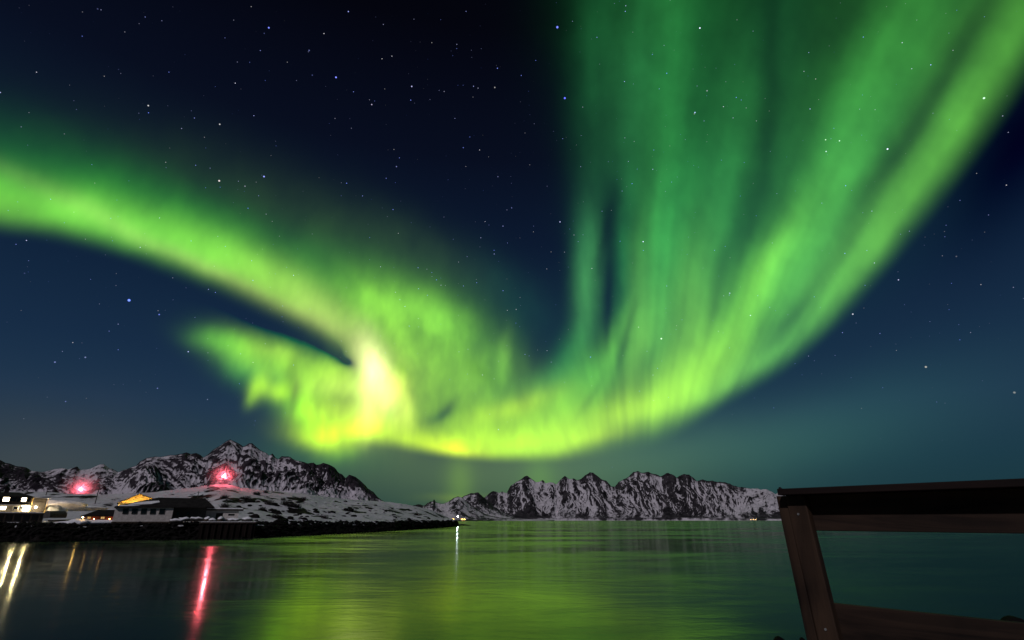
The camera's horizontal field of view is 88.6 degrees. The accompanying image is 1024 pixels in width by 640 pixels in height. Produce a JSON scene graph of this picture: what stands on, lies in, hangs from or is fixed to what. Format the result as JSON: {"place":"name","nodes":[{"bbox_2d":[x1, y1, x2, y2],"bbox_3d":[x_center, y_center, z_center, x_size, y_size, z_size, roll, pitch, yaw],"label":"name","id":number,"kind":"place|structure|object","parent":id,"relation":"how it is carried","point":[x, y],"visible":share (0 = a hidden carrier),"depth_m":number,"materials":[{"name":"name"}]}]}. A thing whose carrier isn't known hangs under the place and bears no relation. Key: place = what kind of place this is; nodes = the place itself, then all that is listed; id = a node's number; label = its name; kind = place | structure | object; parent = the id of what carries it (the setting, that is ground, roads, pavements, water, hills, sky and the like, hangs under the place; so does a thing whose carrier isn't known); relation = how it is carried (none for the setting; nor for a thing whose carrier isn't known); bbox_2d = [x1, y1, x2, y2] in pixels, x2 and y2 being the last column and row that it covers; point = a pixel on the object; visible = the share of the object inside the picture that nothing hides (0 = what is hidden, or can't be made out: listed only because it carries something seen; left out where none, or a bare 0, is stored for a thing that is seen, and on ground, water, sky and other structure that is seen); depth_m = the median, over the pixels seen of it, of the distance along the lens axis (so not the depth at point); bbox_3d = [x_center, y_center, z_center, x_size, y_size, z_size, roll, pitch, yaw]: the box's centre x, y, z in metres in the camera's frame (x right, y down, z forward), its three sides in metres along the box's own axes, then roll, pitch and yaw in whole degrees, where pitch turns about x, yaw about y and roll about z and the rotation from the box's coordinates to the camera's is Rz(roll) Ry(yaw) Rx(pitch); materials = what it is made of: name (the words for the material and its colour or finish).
{"place":"outdoors","nodes":[
{"label":"outdoors","id":0,"kind":"place"},
{"bbox_2d":[0,440,381,500],"bbox_3d":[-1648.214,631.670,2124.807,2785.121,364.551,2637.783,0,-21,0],"label":"mountains","id":1,"kind":"structure","parent":0,"point":[251,465],"depth_m":2035.32,"materials":[{"name":"grey stone"}]},
{"bbox_2d":[0,484,458,541],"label":"terrain","id":2,"kind":"structure","parent":0,"point":[324,505],"depth_m":226.81,"materials":[{"name":"white snow"}]},
{"bbox_2d":[0,512,43,522],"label":"terrace","id":3,"kind":"structure","parent":2,"relation":"on","point":[21,516],"depth_m":117.15,"materials":[{"name":"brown wood"}]},
{"bbox_2d":[0,488,50,512],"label":"lit house","id":4,"kind":"structure","parent":2,"relation":"on","point":[15,502],"depth_m":122.00,"materials":[{"name":"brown wood"}]},
{"bbox_2d":[2,497,9,501],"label":"window","id":5,"kind":"structure","parent":4,"relation":"in","point":[5,499],"depth_m":120.10,"materials":[{"name":"white glass"}]},
{"bbox_2d":[10,497,16,501],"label":"window","id":6,"kind":"structure","parent":4,"relation":"in","point":[13,499],"depth_m":120.93,"materials":[{"name":"black glass"}]},
{"bbox_2d":[44,505,67,511],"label":"snow bank","id":7,"kind":"structure","parent":2,"relation":"on","point":[54,508],"depth_m":127.26,"materials":[{"name":"white snow"}]},
{"bbox_2d":[45,500,87,509],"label":"snow bank","id":8,"kind":"structure","parent":2,"relation":"on","point":[69,504],"depth_m":136.90,"materials":[{"name":"white snow"}]},
{"bbox_2d":[66,518,90,523],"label":"snow bank","id":9,"kind":"structure","parent":2,"relation":"on","point":[81,521],"depth_m":116.11,"materials":[{"name":"white snow"}]},
{"bbox_2d":[68,506,109,510],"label":"snow bank","id":10,"kind":"structure","parent":2,"relation":"on","point":[91,508],"depth_m":143.45,"materials":[{"name":"white snow"}]},
{"bbox_2d":[82,510,114,519],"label":"red cabin","id":11,"kind":"object","parent":2,"relation":"on","point":[102,515],"visible":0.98,"depth_m":123.40,"materials":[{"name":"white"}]},
{"bbox_2d":[117,494,152,505],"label":"yellow house","id":12,"kind":"structure","parent":2,"relation":"on","point":[138,497],"depth_m":145.62,"materials":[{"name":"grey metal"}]},
{"bbox_2d":[111,497,214,523],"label":"long building","id":13,"kind":"structure","parent":2,"relation":"on","point":[161,510],"depth_m":125.36,"materials":[{"name":"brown wood"}]},
{"bbox_2d":[122,508,128,513],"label":"window","id":14,"kind":"structure","parent":13,"relation":"in","point":[125,510],"depth_m":121.19,"materials":[{"name":"black glass"}]},
{"bbox_2d":[131,508,137,513],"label":"window","id":15,"kind":"structure","parent":13,"relation":"in","point":[134,511],"depth_m":122.17,"materials":[{"name":"black glass"}]},
{"bbox_2d":[140,508,146,513],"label":"window","id":16,"kind":"structure","parent":13,"relation":"in","point":[143,511],"depth_m":123.06,"materials":[{"name":"black glass"}]},
{"bbox_2d":[205,508,243,519],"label":"shed","id":17,"kind":"structure","parent":2,"relation":"on","point":[217,513],"depth_m":136.05,"materials":[{"name":"grey wood"}]},
{"bbox_2d":[215,513,222,519],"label":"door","id":18,"kind":"structure","parent":17,"relation":"in","point":[218,515],"depth_m":136.45,"materials":[{"name":"grey"}]},
{"bbox_2d":[220,503,231,507],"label":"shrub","id":19,"kind":"object","parent":2,"relation":"on","point":[227,505],"visible":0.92,"depth_m":167.21,"materials":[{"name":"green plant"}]},
{"bbox_2d":[0,520,457,541],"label":"shore rocks","id":20,"kind":"object","parent":2,"relation":"on","point":[34,528],"visible":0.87,"depth_m":119.98,"materials":[{"name":"black stone"}]},
{"bbox_2d":[43,511,66,521],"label":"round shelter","id":21,"kind":"object","parent":20,"relation":"on","point":[55,514],"visible":0.98,"depth_m":116.14,"materials":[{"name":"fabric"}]},
{"bbox_2d":[54,520,130,523],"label":"snow bank","id":22,"kind":"structure","parent":20,"relation":"on","point":[96,521],"depth_m":118.37,"materials":[{"name":"white snow"}]},
{"bbox_2d":[169,518,184,522],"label":"covered heap","id":23,"kind":"object","parent":20,"relation":"on","point":[177,520],"visible":1,"depth_m":123.14,"materials":[{"name":"white snow"}]},
{"bbox_2d":[190,517,203,520],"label":"covered heap","id":24,"kind":"object","parent":20,"relation":"on","point":[195,518],"visible":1,"depth_m":126.02,"materials":[{"name":"white snow"}]},
{"bbox_2d":[245,499,254,502],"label":"boulder","id":25,"kind":"object","parent":2,"relation":"on","point":[250,501],"visible":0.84,"depth_m":200.94,"materials":[{"name":"black stone"}]},
{"bbox_2d":[249,514,259,517],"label":"boulder","id":26,"kind":"object","parent":2,"relation":"on","point":[254,516],"visible":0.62,"depth_m":147.83,"materials":[{"name":"black stone"}]},
{"bbox_2d":[265,499,275,504],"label":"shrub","id":27,"kind":"object","parent":2,"relation":"on","point":[269,502],"visible":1,"depth_m":203.52,"materials":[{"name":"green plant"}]},
{"bbox_2d":[284,502,297,506],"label":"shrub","id":28,"kind":"object","parent":2,"relation":"on","point":[290,504],"visible":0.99,"depth_m":208.28,"materials":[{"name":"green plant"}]},
{"bbox_2d":[270,513,282,518],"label":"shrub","id":29,"kind":"object","parent":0,"point":[275,516],"visible":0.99,"depth_m":156.37,"materials":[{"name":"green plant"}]},
{"bbox_2d":[293,503,301,507],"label":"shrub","id":30,"kind":"object","parent":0,"point":[297,506],"visible":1,"depth_m":208.48,"materials":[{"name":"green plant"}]},
{"bbox_2d":[413,497,554,520],"bbox_3d":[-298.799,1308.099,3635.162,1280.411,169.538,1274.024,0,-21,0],"label":"mountains","id":31,"kind":"structure","parent":0,"point":[459,507],"depth_m":3490.01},
{"bbox_2d":[462,492,516,518],"bbox_3d":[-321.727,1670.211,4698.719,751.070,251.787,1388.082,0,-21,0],"label":"mountains","id":32,"kind":"structure","parent":0,"point":[479,502],"depth_m":4685.69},
{"bbox_2d":[0,521,1023,639],"bbox_3d":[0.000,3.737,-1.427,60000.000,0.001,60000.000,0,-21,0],"label":"water","id":33,"kind":"structure","parent":0,"point":[604,580],"depth_m":36.03,"materials":[{"name":"green liquid"}]},
{"bbox_2d":[197,521,256,538],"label":"quay","id":34,"kind":"structure","parent":33,"relation":"in","point":[218,530],"depth_m":122.93,"materials":[{"name":"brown wood"}]},
{"bbox_2d":[226,518,240,521],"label":"covered heap","id":35,"kind":"object","parent":34,"relation":"on","point":[233,519],"visible":0.93,"depth_m":127.66,"materials":[{"name":"white snow"}]},
{"bbox_2d":[241,516,252,521],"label":"covered heap","id":36,"kind":"object","parent":34,"relation":"on","point":[247,519],"visible":0.94,"depth_m":129.79,"materials":[{"name":"white snow"}]},
{"bbox_2d":[1000,615,1023,621],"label":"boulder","id":37,"kind":"object","parent":33,"relation":"in","point":[1010,618],"visible":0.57,"depth_m":12.72,"materials":[{"name":"black stone"}]},
{"bbox_2d":[0,0,1023,505],"label":"sky","id":38,"kind":"structure","parent":0,"point":[422,252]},
{"bbox_2d":[484,471,781,520],"bbox_3d":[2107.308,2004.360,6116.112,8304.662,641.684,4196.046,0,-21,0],"label":"mountains","id":39,"kind":"structure","parent":0,"point":[634,496],"depth_m":6500.94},
{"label":"deck","id":40,"kind":"structure","parent":0,"visible":0},
{"bbox_2d":[776,478,1023,639],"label":"railing","id":41,"kind":"object","parent":40,"relation":"on","point":[972,506],"visible":1,"depth_m":2.48,"materials":[{"name":"brown wood"}]}
]}

